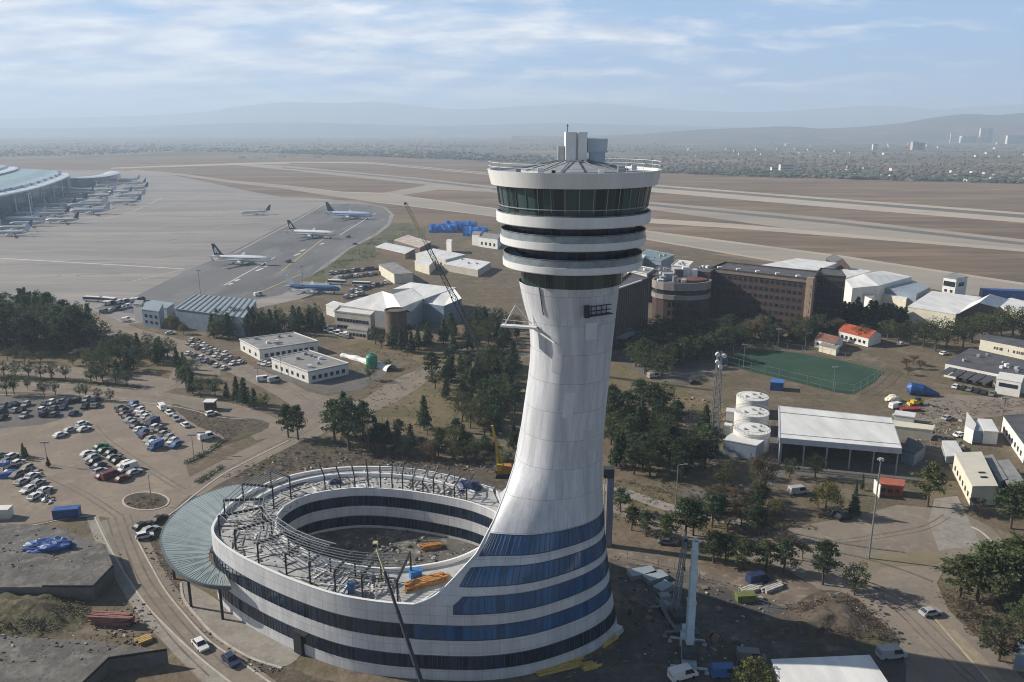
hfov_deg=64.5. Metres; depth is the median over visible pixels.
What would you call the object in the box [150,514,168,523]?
parked car
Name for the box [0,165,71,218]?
terminal building
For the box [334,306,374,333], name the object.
office building
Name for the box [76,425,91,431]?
parked car
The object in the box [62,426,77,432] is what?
parked car
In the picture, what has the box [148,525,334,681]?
bare soil
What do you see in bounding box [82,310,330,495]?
road
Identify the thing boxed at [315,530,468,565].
courtyard debris
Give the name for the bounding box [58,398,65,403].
parked car
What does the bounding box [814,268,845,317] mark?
hotel wing
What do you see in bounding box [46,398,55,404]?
parked car
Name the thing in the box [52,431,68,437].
parked car
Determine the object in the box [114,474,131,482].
parked car
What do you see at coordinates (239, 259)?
airliner
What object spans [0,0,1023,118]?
sky
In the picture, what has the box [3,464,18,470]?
parked car
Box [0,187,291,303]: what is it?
apron joints
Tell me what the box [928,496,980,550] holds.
concrete drive
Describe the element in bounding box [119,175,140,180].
airliner
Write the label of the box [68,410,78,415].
parked car
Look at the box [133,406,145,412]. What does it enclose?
parked car
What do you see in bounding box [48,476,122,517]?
tyre tracks
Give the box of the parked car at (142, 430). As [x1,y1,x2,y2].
[136,428,149,434]
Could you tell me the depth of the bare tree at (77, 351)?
342.83 m
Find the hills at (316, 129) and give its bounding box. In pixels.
[0,122,745,135]
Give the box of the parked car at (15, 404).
[11,402,21,407]
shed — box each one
[21,146,59,148]
[116,149,138,151]
[151,300,174,317]
[172,149,185,151]
[195,146,240,148]
[248,149,271,151]
[454,144,467,146]
[472,231,480,245]
[479,232,501,248]
[723,433,764,459]
[893,420,934,440]
[900,437,926,465]
[941,440,961,462]
[978,418,998,443]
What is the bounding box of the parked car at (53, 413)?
[49,411,59,416]
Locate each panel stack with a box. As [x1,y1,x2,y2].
[613,624,623,636]
[626,565,655,580]
[641,569,668,585]
[652,579,673,592]
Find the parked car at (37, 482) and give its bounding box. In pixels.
[30,478,46,486]
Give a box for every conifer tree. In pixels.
[5,302,15,331]
[12,295,26,313]
[15,288,29,310]
[21,449,25,458]
[24,447,28,457]
[27,291,42,314]
[40,307,49,338]
[45,457,50,467]
[46,316,70,349]
[83,303,100,339]
[110,359,123,376]
[121,351,136,371]
[134,332,140,348]
[149,345,162,364]
[155,336,166,358]
[171,347,179,367]
[172,358,185,379]
[180,352,186,369]
[185,370,197,393]
[206,313,213,332]
[207,318,218,337]
[217,312,235,338]
[221,382,230,398]
[227,376,239,402]
[235,377,250,404]
[246,308,255,333]
[247,388,259,408]
[254,313,264,334]
[263,309,274,329]
[269,310,282,333]
[286,305,298,328]
[287,309,302,332]
[296,306,307,326]
[302,308,313,330]
[312,313,321,331]
[318,313,326,330]
[335,390,351,435]
[366,415,382,446]
[384,420,393,440]
[385,326,399,347]
[386,426,406,454]
[395,326,405,350]
[404,423,417,448]
[406,331,415,352]
[413,326,422,349]
[413,395,432,428]
[422,321,435,348]
[437,318,449,343]
[439,377,452,398]
[445,312,458,335]
[447,355,458,381]
[448,329,458,352]
[456,353,461,374]
[457,425,468,448]
[458,324,475,349]
[459,355,478,378]
[464,390,475,413]
[465,367,477,393]
[473,356,483,378]
[474,309,480,327]
[478,379,487,405]
[480,306,490,324]
[482,385,493,408]
[488,405,506,434]
[489,357,501,379]
[492,319,502,338]
[495,323,508,349]
[501,364,509,388]
[503,321,512,341]
[506,422,518,448]
[509,340,520,365]
[509,375,514,383]
[512,320,520,337]
[604,412,616,439]
[607,433,626,466]
[614,431,628,459]
[616,395,625,428]
[633,406,646,432]
[639,398,650,424]
[654,393,666,415]
[697,404,713,432]
[762,315,775,335]
[773,319,783,340]
[786,322,796,340]
[806,317,819,340]
[818,313,830,334]
[829,309,837,329]
[835,313,844,330]
[842,301,846,318]
[842,302,851,319]
[844,302,859,324]
[844,491,862,517]
[854,297,862,310]
[855,305,864,322]
[856,305,872,326]
[860,473,864,489]
[868,300,873,312]
[869,300,881,324]
[870,308,883,327]
[880,303,885,313]
[882,303,890,326]
[882,303,899,326]
[895,307,902,321]
[895,307,914,329]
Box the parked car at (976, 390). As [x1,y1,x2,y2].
[973,388,981,393]
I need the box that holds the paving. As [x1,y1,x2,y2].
[182,581,299,666]
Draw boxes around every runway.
[282,167,1023,244]
[367,162,1023,217]
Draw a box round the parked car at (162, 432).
[157,430,170,436]
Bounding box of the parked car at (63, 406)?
[58,403,68,409]
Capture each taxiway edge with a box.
[283,185,1023,284]
[378,202,778,261]
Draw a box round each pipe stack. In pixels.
[740,582,764,591]
[760,580,783,593]
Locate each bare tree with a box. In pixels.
[72,348,82,356]
[354,442,366,454]
[405,323,415,342]
[418,435,427,442]
[420,440,439,458]
[426,450,438,462]
[443,438,456,457]
[447,424,461,438]
[478,448,491,461]
[671,335,690,342]
[688,494,703,504]
[701,328,715,335]
[702,483,726,496]
[719,508,738,531]
[724,485,739,506]
[726,482,737,490]
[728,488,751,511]
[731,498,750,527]
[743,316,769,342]
[744,486,766,500]
[747,462,764,476]
[748,453,780,504]
[751,324,769,342]
[759,323,782,342]
[768,325,788,345]
[772,530,801,546]
[776,318,791,327]
[796,540,813,558]
[806,318,829,329]
[826,317,846,335]
[901,357,914,365]
[904,366,914,372]
[909,355,920,364]
[916,359,926,366]
[948,594,979,617]
[969,497,987,513]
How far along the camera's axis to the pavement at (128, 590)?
161.82 m
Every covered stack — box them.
[327,478,339,484]
[455,479,480,492]
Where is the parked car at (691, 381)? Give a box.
[688,379,699,383]
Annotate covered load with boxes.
[885,394,901,401]
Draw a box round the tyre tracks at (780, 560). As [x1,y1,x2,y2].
[605,505,887,591]
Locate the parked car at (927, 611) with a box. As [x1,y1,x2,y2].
[918,606,942,617]
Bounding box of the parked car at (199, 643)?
[191,636,209,652]
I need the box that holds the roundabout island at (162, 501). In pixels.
[124,493,167,508]
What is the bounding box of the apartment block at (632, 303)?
[612,272,648,349]
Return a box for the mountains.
[0,102,1023,127]
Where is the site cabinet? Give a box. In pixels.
[347,580,354,593]
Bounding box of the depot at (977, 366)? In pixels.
[939,348,1023,393]
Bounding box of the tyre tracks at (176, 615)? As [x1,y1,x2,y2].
[122,514,227,666]
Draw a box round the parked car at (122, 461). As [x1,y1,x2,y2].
[116,459,130,466]
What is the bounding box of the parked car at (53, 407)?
[48,405,58,410]
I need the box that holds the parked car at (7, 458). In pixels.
[0,457,13,460]
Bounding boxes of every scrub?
[0,596,88,632]
[126,495,158,507]
[181,406,250,438]
[227,443,495,475]
[313,229,417,275]
[344,348,521,426]
[606,479,816,543]
[789,592,892,638]
[883,398,1023,417]
[935,587,1023,656]
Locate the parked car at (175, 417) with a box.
[172,414,179,421]
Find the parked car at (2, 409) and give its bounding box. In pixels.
[0,407,7,412]
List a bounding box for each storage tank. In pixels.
[733,419,770,452]
[734,403,769,425]
[736,389,768,409]
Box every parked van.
[99,308,107,312]
[100,468,121,479]
[112,305,120,310]
[117,459,138,472]
[120,316,131,321]
[123,303,131,307]
[144,416,160,426]
[147,438,164,450]
[157,402,166,410]
[197,431,216,440]
[253,291,262,295]
[256,374,267,381]
[267,375,281,382]
[647,371,660,378]
[667,662,698,681]
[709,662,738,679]
[736,646,766,664]
[745,570,770,583]
[787,484,808,494]
[875,643,907,660]
[888,401,903,409]
[1014,582,1021,591]
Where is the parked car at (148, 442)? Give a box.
[145,439,155,445]
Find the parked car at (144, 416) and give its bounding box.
[140,413,152,418]
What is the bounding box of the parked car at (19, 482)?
[13,478,30,485]
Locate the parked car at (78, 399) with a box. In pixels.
[73,397,81,402]
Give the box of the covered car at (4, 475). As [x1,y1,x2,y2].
[0,472,10,478]
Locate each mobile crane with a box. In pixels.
[372,541,423,681]
[404,202,482,359]
[648,536,698,637]
[668,537,708,674]
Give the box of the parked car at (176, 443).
[168,440,181,448]
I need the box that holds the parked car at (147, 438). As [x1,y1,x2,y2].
[141,435,156,442]
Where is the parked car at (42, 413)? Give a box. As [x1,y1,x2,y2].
[38,411,49,416]
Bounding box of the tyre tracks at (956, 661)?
[845,584,978,681]
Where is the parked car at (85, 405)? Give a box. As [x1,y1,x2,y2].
[80,402,89,408]
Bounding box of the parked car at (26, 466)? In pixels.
[20,463,33,471]
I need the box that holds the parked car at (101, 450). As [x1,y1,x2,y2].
[96,446,112,453]
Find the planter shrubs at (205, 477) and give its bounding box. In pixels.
[194,464,225,483]
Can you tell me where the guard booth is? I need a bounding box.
[202,399,217,410]
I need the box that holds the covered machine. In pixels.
[906,382,939,396]
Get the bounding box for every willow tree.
[164,314,178,328]
[177,323,188,333]
[657,343,682,365]
[765,498,787,515]
[808,481,844,513]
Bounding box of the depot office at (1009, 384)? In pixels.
[995,372,1023,396]
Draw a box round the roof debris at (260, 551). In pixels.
[222,471,460,599]
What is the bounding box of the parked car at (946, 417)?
[941,414,953,420]
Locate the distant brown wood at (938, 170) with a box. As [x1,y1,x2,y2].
[649,151,1023,177]
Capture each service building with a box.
[627,266,653,276]
[642,249,674,267]
[648,265,673,301]
[671,260,692,270]
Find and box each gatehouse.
[133,300,143,321]
[326,301,343,316]
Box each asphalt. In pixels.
[617,343,726,383]
[752,505,1023,681]
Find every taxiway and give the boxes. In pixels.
[111,162,289,168]
[128,169,1023,295]
[378,185,493,196]
[649,219,1023,251]
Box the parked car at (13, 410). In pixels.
[9,407,18,412]
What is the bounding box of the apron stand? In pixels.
[94,204,389,313]
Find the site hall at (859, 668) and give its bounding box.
[771,655,887,681]
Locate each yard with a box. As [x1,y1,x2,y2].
[96,325,220,374]
[262,361,400,393]
[427,558,905,681]
[769,452,925,481]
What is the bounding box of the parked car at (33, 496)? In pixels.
[25,492,43,500]
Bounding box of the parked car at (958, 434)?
[953,431,963,437]
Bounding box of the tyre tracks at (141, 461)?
[92,426,185,490]
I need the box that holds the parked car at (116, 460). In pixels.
[110,457,127,463]
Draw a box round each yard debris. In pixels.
[649,394,728,424]
[887,401,970,451]
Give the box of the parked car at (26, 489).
[18,484,36,493]
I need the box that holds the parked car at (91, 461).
[85,457,101,465]
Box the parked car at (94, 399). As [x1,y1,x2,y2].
[90,397,100,401]
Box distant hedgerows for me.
[0,137,1023,158]
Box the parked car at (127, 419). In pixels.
[123,416,136,422]
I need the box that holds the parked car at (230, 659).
[221,651,240,667]
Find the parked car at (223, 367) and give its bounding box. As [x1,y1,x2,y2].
[219,365,228,369]
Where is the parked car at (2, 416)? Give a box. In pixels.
[0,414,8,419]
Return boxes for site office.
[239,332,317,359]
[270,350,348,382]
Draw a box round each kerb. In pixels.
[0,394,239,418]
[9,380,142,389]
[34,515,95,524]
[93,514,230,681]
[122,492,169,510]
[137,540,270,681]
[168,440,288,516]
[180,582,281,668]
[735,521,904,552]
[809,547,931,581]
[933,617,990,681]
[971,526,1001,548]
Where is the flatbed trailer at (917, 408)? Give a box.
[899,406,920,411]
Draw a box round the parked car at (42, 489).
[36,486,53,493]
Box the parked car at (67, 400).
[63,398,72,403]
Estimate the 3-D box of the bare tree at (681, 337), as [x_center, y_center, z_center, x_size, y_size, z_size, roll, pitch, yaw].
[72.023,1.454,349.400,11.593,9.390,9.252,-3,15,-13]
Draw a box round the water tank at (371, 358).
[366,353,377,368]
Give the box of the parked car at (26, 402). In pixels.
[20,400,31,405]
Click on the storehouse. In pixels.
(470, 267)
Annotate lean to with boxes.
[863,295,876,308]
[984,454,1006,493]
[996,459,1022,491]
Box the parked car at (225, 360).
[222,358,230,362]
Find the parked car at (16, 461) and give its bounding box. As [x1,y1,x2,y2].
[10,459,25,464]
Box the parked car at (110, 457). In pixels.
[105,453,121,460]
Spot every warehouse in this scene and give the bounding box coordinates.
[415,248,464,267]
[778,405,901,474]
[908,291,981,329]
[957,294,1008,328]
[999,298,1023,328]
[1001,414,1023,462]
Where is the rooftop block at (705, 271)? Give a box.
[695,264,714,319]
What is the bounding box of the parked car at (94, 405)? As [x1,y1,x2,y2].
[90,403,100,407]
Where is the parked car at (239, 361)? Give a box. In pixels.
[235,359,243,363]
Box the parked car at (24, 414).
[18,411,29,417]
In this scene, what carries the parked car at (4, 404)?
on the car park at (11, 420)
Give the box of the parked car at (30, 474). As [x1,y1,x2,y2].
[23,472,40,477]
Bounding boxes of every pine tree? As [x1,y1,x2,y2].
[0,301,16,342]
[12,294,39,311]
[38,291,56,309]
[43,304,66,339]
[46,304,95,346]
[47,316,82,351]
[56,299,69,309]
[275,402,294,437]
[283,404,307,439]
[318,398,346,444]
[328,395,364,450]
[353,399,375,429]
[372,423,393,451]
[392,418,404,437]
[421,351,442,379]
[431,427,445,446]
[431,436,446,457]
[439,362,458,385]
[439,364,447,378]
[440,347,456,364]
[446,417,465,439]
[451,381,474,404]
[457,366,479,383]
[463,350,474,362]
[464,432,474,445]
[472,378,489,396]
[478,434,494,459]
[481,386,503,412]
[482,344,498,369]
[482,404,504,421]
[489,344,501,359]
[489,379,503,399]
[495,350,508,362]
[498,356,522,378]
[503,382,523,412]
[506,353,522,377]
[605,404,617,420]
[606,390,620,416]
[607,383,622,410]
[610,414,650,442]
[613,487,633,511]
[615,401,642,422]
[618,390,639,410]
[620,444,645,474]
[623,431,640,450]
[623,505,641,530]
[628,432,661,470]
[629,377,650,405]
[638,432,656,462]
[638,510,658,536]
[642,382,666,415]
[644,404,665,425]
[651,416,674,438]
[651,511,684,537]
[655,420,682,443]
[655,423,681,463]
[659,405,682,421]
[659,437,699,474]
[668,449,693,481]
[669,399,688,424]
[671,496,707,535]
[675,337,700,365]
[678,498,714,535]
[680,436,707,470]
[687,435,702,460]
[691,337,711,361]
[694,437,723,469]
[697,423,725,460]
[698,529,725,562]
[700,493,725,526]
[704,331,726,359]
[707,492,731,523]
[710,533,739,564]
[716,327,734,350]
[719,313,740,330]
[729,536,758,569]
[746,503,770,535]
[749,482,769,504]
[754,538,779,569]
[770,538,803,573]
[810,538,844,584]
[907,460,951,506]
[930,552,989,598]
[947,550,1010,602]
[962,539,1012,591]
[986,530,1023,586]
[986,549,1023,600]
[990,482,1023,529]
[1004,547,1023,596]
[1012,477,1023,506]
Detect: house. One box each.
[814,332,842,347]
[838,323,881,346]
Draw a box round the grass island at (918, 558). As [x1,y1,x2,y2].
[858,551,944,566]
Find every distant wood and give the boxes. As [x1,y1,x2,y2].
[0,144,477,156]
[280,149,658,167]
[647,165,1023,182]
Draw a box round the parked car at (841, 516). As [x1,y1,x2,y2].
[834,512,852,520]
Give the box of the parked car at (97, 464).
[89,461,106,469]
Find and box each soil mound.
[0,592,91,637]
[750,590,899,650]
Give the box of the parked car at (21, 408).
[16,406,26,412]
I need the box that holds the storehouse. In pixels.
[444,257,490,276]
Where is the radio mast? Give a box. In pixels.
[707,351,726,462]
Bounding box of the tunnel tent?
[340,353,396,371]
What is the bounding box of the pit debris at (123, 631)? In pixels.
[88,599,157,644]
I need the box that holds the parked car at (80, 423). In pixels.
[75,420,89,425]
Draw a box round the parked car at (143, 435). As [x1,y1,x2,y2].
[138,432,151,438]
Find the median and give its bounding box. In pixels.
[8,378,144,389]
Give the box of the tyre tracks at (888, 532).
[802,514,949,546]
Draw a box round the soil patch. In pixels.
[172,404,269,445]
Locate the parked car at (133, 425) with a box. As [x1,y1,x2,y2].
[129,423,143,428]
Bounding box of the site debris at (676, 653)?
[567,556,790,679]
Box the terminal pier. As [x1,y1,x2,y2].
[69,171,120,186]
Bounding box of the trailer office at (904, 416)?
[894,410,915,422]
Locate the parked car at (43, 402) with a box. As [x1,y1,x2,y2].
[40,400,47,405]
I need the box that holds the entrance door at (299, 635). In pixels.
[292,628,309,655]
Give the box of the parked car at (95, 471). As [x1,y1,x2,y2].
[92,467,108,474]
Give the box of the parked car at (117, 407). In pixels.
[114,404,125,409]
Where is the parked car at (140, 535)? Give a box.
[135,530,153,540]
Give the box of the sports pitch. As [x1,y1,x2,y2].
[726,350,884,393]
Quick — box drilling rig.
[491,425,511,478]
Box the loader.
[906,397,923,405]
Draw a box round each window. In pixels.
[943,280,954,286]
[999,382,1017,388]
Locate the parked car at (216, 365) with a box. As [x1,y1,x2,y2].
[212,363,220,367]
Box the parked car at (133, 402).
[127,400,138,405]
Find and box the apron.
[0,170,393,339]
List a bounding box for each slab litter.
[0,521,97,567]
[0,634,118,661]
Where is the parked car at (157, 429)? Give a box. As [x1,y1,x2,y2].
[153,427,167,432]
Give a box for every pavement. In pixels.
[87,515,227,681]
[936,617,1005,681]
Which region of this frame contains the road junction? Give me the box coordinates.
[282,372,426,430]
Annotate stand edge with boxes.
[134,269,184,280]
[235,218,299,252]
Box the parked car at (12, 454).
[4,452,19,457]
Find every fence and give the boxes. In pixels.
[382,415,451,438]
[627,551,811,608]
[725,342,885,394]
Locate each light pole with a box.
[148,473,156,503]
[187,434,195,454]
[674,464,687,518]
[868,457,884,558]
[1000,398,1008,430]
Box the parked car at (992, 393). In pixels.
[988,390,996,396]
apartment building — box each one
[770,167,777,171]
[778,164,794,170]
[872,144,877,149]
[910,142,918,149]
[918,143,924,149]
[959,136,977,142]
[978,128,988,142]
[987,128,993,142]
[1005,135,1023,143]
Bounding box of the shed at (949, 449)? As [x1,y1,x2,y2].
[941,440,961,462]
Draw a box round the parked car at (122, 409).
[115,406,128,412]
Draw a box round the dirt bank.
[214,436,512,490]
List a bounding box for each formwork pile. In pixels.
[536,657,583,676]
[578,660,601,671]
[603,634,618,647]
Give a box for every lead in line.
[224,257,274,284]
[281,230,333,270]
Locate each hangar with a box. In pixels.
[174,294,256,336]
[764,258,836,270]
[826,254,849,269]
[841,268,870,298]
[844,271,911,304]
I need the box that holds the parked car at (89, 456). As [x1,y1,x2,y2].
[83,453,100,460]
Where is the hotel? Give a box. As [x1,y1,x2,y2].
[711,261,821,331]
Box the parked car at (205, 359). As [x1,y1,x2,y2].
[200,357,209,362]
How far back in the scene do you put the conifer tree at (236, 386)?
288.88 m
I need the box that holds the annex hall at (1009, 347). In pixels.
[979,334,1023,359]
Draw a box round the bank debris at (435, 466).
[222,451,495,477]
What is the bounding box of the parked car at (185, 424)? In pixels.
[180,421,189,427]
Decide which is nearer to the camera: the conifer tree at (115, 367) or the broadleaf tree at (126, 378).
the broadleaf tree at (126, 378)
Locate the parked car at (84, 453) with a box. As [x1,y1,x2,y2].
[79,449,95,456]
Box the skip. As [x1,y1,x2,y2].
[734,590,756,602]
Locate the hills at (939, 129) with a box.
[512,113,1023,142]
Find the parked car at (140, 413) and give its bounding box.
[135,410,148,415]
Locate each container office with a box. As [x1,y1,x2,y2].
[375,243,414,258]
[394,235,430,252]
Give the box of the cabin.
[1013,639,1023,670]
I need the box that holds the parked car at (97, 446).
[92,443,108,449]
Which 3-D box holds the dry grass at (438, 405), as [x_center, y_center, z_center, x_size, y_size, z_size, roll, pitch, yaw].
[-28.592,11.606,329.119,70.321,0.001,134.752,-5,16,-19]
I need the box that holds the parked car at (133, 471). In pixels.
[125,468,143,475]
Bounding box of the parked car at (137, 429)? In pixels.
[132,426,146,431]
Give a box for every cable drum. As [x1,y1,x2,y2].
[627,607,632,615]
[708,630,719,642]
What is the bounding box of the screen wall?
[963,412,975,444]
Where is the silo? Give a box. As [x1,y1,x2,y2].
[384,307,406,344]
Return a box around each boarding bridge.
[5,217,45,220]
[22,207,31,211]
[33,209,69,211]
[34,203,67,205]
[69,188,90,190]
[100,182,123,184]
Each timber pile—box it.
[404,572,449,593]
[418,541,443,550]
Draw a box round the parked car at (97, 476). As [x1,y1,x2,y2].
[94,473,100,479]
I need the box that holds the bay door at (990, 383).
[985,380,992,386]
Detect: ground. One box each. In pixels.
[0,136,1023,344]
[0,156,1023,282]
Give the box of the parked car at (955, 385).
[951,383,960,388]
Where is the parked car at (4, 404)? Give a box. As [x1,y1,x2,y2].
[0,402,8,407]
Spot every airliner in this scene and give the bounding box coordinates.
[0,219,35,229]
[0,224,31,235]
[4,210,39,220]
[9,215,44,225]
[14,206,46,215]
[32,202,63,209]
[39,206,70,216]
[46,212,78,222]
[50,198,75,206]
[59,193,89,202]
[68,196,107,207]
[69,187,93,194]
[70,202,111,214]
[78,200,108,202]
[88,189,113,197]
[94,185,116,191]
[95,180,118,186]
[109,187,131,193]
[110,195,141,204]
[116,189,145,197]
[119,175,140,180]
[122,182,148,190]
[125,178,145,184]
[207,243,270,264]
[240,205,270,214]
[282,274,340,293]
[284,220,335,238]
[325,202,372,218]
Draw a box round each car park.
[0,396,110,428]
[0,401,223,524]
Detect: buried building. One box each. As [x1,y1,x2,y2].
[0,524,114,600]
[0,636,168,681]
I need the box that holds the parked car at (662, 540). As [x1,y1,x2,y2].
[658,536,676,545]
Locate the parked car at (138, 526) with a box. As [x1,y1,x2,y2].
[132,521,152,530]
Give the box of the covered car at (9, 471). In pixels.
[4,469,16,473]
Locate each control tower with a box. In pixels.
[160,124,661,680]
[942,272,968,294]
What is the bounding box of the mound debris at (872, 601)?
[802,590,901,638]
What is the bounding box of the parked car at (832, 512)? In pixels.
[825,508,844,516]
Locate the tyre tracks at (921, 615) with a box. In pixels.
[859,579,980,672]
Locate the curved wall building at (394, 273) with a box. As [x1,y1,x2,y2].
[379,262,412,283]
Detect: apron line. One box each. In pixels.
[0,213,261,267]
[2,258,181,268]
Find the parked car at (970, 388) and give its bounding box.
[965,386,974,391]
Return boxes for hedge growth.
[3,375,145,388]
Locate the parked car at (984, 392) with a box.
[980,389,988,394]
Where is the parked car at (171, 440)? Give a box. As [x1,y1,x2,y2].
[165,436,179,443]
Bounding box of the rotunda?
[651,266,711,326]
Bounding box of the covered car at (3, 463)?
[0,460,11,466]
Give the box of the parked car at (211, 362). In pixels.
[207,360,215,364]
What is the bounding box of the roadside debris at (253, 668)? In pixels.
[144,548,282,672]
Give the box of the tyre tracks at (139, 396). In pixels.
[1,385,226,410]
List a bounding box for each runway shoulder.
[242,164,1023,248]
[290,162,1023,222]
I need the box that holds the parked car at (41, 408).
[37,406,47,411]
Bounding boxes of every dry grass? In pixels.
[0,350,175,375]
[336,333,528,432]
[608,361,733,425]
[615,486,798,545]
[875,389,1011,416]
[925,491,966,514]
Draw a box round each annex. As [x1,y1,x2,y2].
[347,324,368,339]
[881,293,907,308]
[885,280,929,308]
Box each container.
[0,505,13,519]
[52,504,81,519]
[408,566,422,579]
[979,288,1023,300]
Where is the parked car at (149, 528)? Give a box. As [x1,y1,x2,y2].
[139,525,159,531]
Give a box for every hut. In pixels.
[723,422,732,435]
[726,407,734,420]
[819,342,839,355]
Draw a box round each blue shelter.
[429,223,457,232]
[445,220,476,230]
[463,226,487,235]
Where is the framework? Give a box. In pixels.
[216,470,463,601]
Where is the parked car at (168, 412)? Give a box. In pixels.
[165,409,173,415]
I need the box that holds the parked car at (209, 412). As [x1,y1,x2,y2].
[205,410,217,415]
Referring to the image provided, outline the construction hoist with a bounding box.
[602,466,614,546]
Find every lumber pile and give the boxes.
[86,610,134,627]
[134,634,152,645]
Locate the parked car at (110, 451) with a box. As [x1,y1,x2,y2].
[102,448,117,456]
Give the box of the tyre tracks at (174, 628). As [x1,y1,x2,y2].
[107,518,217,676]
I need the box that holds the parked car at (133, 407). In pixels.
[129,404,141,409]
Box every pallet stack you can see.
[645,615,652,620]
[714,605,722,611]
[730,636,737,642]
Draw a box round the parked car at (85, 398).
[81,395,90,401]
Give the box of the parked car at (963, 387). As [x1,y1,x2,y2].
[959,385,966,390]
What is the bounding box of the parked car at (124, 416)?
[121,413,134,418]
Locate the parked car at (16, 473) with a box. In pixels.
[8,469,24,478]
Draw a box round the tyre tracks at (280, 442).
[170,361,324,482]
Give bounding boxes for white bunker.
[414,256,435,274]
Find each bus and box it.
[82,296,101,301]
[101,296,116,300]
[327,279,346,284]
[352,281,371,285]
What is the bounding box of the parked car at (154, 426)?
[149,423,162,429]
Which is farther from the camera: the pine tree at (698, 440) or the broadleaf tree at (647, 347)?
the broadleaf tree at (647, 347)
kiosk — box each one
[446,239,451,251]
[770,379,784,390]
[873,477,904,497]
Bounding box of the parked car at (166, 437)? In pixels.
[161,433,174,440]
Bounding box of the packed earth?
[607,546,821,606]
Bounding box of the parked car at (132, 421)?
[127,419,140,424]
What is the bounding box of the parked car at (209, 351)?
[205,349,213,354]
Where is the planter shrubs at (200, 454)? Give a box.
[184,438,229,463]
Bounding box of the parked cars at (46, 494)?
[21,462,54,503]
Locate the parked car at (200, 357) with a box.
[196,354,204,359]
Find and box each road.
[0,363,171,391]
[0,381,288,439]
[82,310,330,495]
[101,513,275,681]
[164,350,198,389]
[414,350,529,376]
[603,484,750,524]
[603,497,781,566]
[680,419,790,497]
[896,394,1023,423]
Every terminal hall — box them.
[339,288,423,326]
[393,282,456,304]
[416,289,461,322]
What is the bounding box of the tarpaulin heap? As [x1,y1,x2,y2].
[20,536,75,553]
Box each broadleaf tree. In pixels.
[0,291,14,306]
[0,361,8,374]
[0,369,15,395]
[3,369,20,394]
[4,302,28,315]
[5,361,21,375]
[11,342,25,354]
[18,350,29,360]
[18,360,34,377]
[23,377,31,387]
[26,289,57,311]
[32,301,60,320]
[32,309,53,343]
[33,302,50,321]
[34,351,44,360]
[34,361,46,376]
[36,377,50,395]
[39,309,57,340]
[43,361,58,378]
[48,378,58,394]
[58,365,71,378]
[61,301,91,315]
[67,354,76,362]
[73,382,83,393]
[79,350,91,364]
[79,384,90,394]
[80,313,111,346]
[81,349,102,371]
[83,366,95,382]
[87,364,103,379]
[90,341,111,357]
[91,387,103,396]
[92,348,111,367]
[94,366,110,382]
[98,352,117,370]
[104,334,118,346]
[104,388,114,400]
[108,368,119,383]
[112,344,128,363]
[114,330,128,341]
[118,332,139,355]
[118,334,136,343]
[119,370,132,384]
[120,348,143,367]
[133,342,146,354]
[139,346,153,360]
[141,331,153,344]
[145,336,164,355]
[156,335,176,359]
[175,364,193,387]
[180,355,198,373]
[192,376,208,396]
[206,374,222,395]
[208,320,222,338]
[211,313,224,333]
[218,311,235,327]
[240,317,258,336]
[253,307,265,317]
[254,392,269,410]
[260,314,272,332]
[271,306,284,320]
[278,312,288,329]
[289,311,304,324]
[301,304,315,319]
[304,302,323,323]
[352,424,370,442]
[364,364,375,379]
[369,325,381,343]
[373,333,386,347]
[384,358,391,367]
[394,434,419,456]
[425,365,445,388]
[439,319,457,341]
[442,312,457,325]
[442,427,467,452]
[447,442,461,461]
[449,390,470,421]
[454,354,473,371]
[459,445,471,462]
[460,309,480,329]
[460,397,481,427]
[466,324,490,350]
[468,437,479,458]
[470,303,491,316]
[470,319,480,333]
[470,392,492,412]
[474,346,494,363]
[474,408,497,434]
[475,356,493,378]
[478,317,494,334]
[478,319,491,339]
[480,321,496,343]
[487,438,500,458]
[490,307,503,321]
[493,373,511,390]
[495,381,517,408]
[499,449,514,462]
[500,311,513,322]
[508,314,522,328]
[604,410,621,444]
[624,339,647,366]
[631,350,655,373]
[633,319,658,336]
[635,439,665,476]
[636,337,657,357]
[641,390,660,406]
[645,314,675,334]
[647,411,674,434]
[647,437,669,465]
[649,332,673,355]
[650,342,677,369]
[651,352,677,376]
[654,412,679,427]
[659,380,676,404]
[663,334,682,358]
[683,424,704,447]
[689,331,706,354]
[702,318,727,330]
[712,464,737,486]
[716,324,733,348]
[725,461,739,483]
[727,654,776,681]
[728,323,746,342]
[730,326,755,349]
[733,326,753,345]
[740,494,764,516]
[745,470,761,488]
[747,480,773,502]
[754,313,771,324]
[754,326,781,345]
[781,457,801,477]
[786,324,799,342]
[789,323,808,343]
[791,314,810,332]
[796,324,812,344]
[803,452,831,477]
[810,312,823,332]
[826,312,838,332]
[842,562,871,595]
[851,324,869,333]
[877,318,896,338]
[888,322,908,341]
[901,319,919,344]
[908,316,938,347]
[919,316,956,350]
[935,321,959,347]
[949,316,968,339]
[951,321,978,347]
[956,312,992,342]
[969,311,995,333]
[977,611,1023,661]
[978,314,1007,334]
[989,305,1020,335]
[1000,306,1023,335]
[1002,594,1023,631]
[1012,307,1023,337]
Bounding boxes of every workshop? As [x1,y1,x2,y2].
[141,301,164,328]
[952,452,997,504]
[972,420,995,442]
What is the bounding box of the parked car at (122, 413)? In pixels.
[118,410,131,415]

